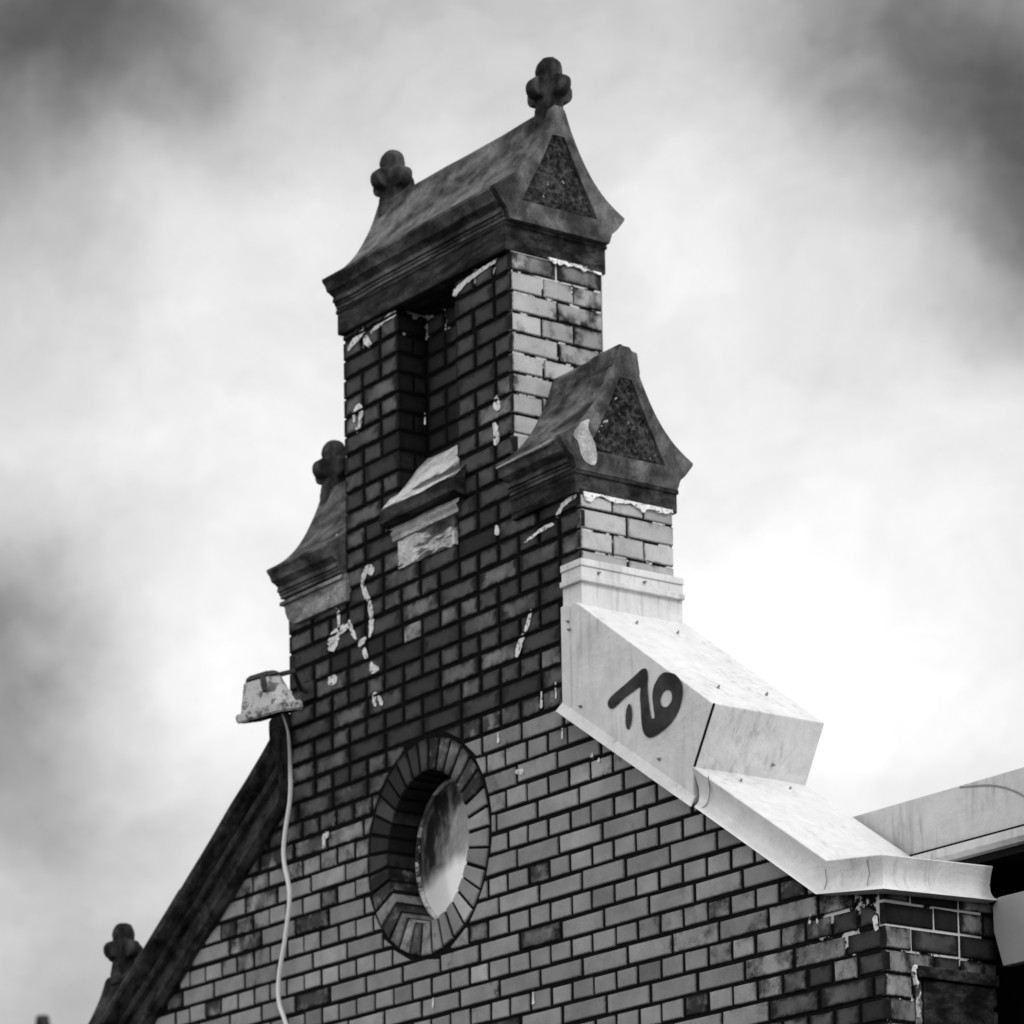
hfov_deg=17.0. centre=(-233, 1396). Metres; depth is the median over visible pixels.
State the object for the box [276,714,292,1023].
cable
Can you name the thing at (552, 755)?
brick building
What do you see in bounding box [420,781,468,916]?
window pane
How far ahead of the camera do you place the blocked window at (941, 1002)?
10.14 m
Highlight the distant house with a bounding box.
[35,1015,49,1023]
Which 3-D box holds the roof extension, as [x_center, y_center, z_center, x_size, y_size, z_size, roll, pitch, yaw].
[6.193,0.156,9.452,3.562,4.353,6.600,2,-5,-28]
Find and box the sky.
[0,0,1023,1023]
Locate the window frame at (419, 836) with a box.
[415,777,452,918]
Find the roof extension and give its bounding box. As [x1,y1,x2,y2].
[853,767,1023,1023]
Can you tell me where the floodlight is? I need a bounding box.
[236,669,314,723]
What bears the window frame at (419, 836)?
in the brick building
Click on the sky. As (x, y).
(814, 275)
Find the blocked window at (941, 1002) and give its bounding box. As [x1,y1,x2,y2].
[911,965,998,1023]
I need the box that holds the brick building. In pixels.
[88,57,998,1023]

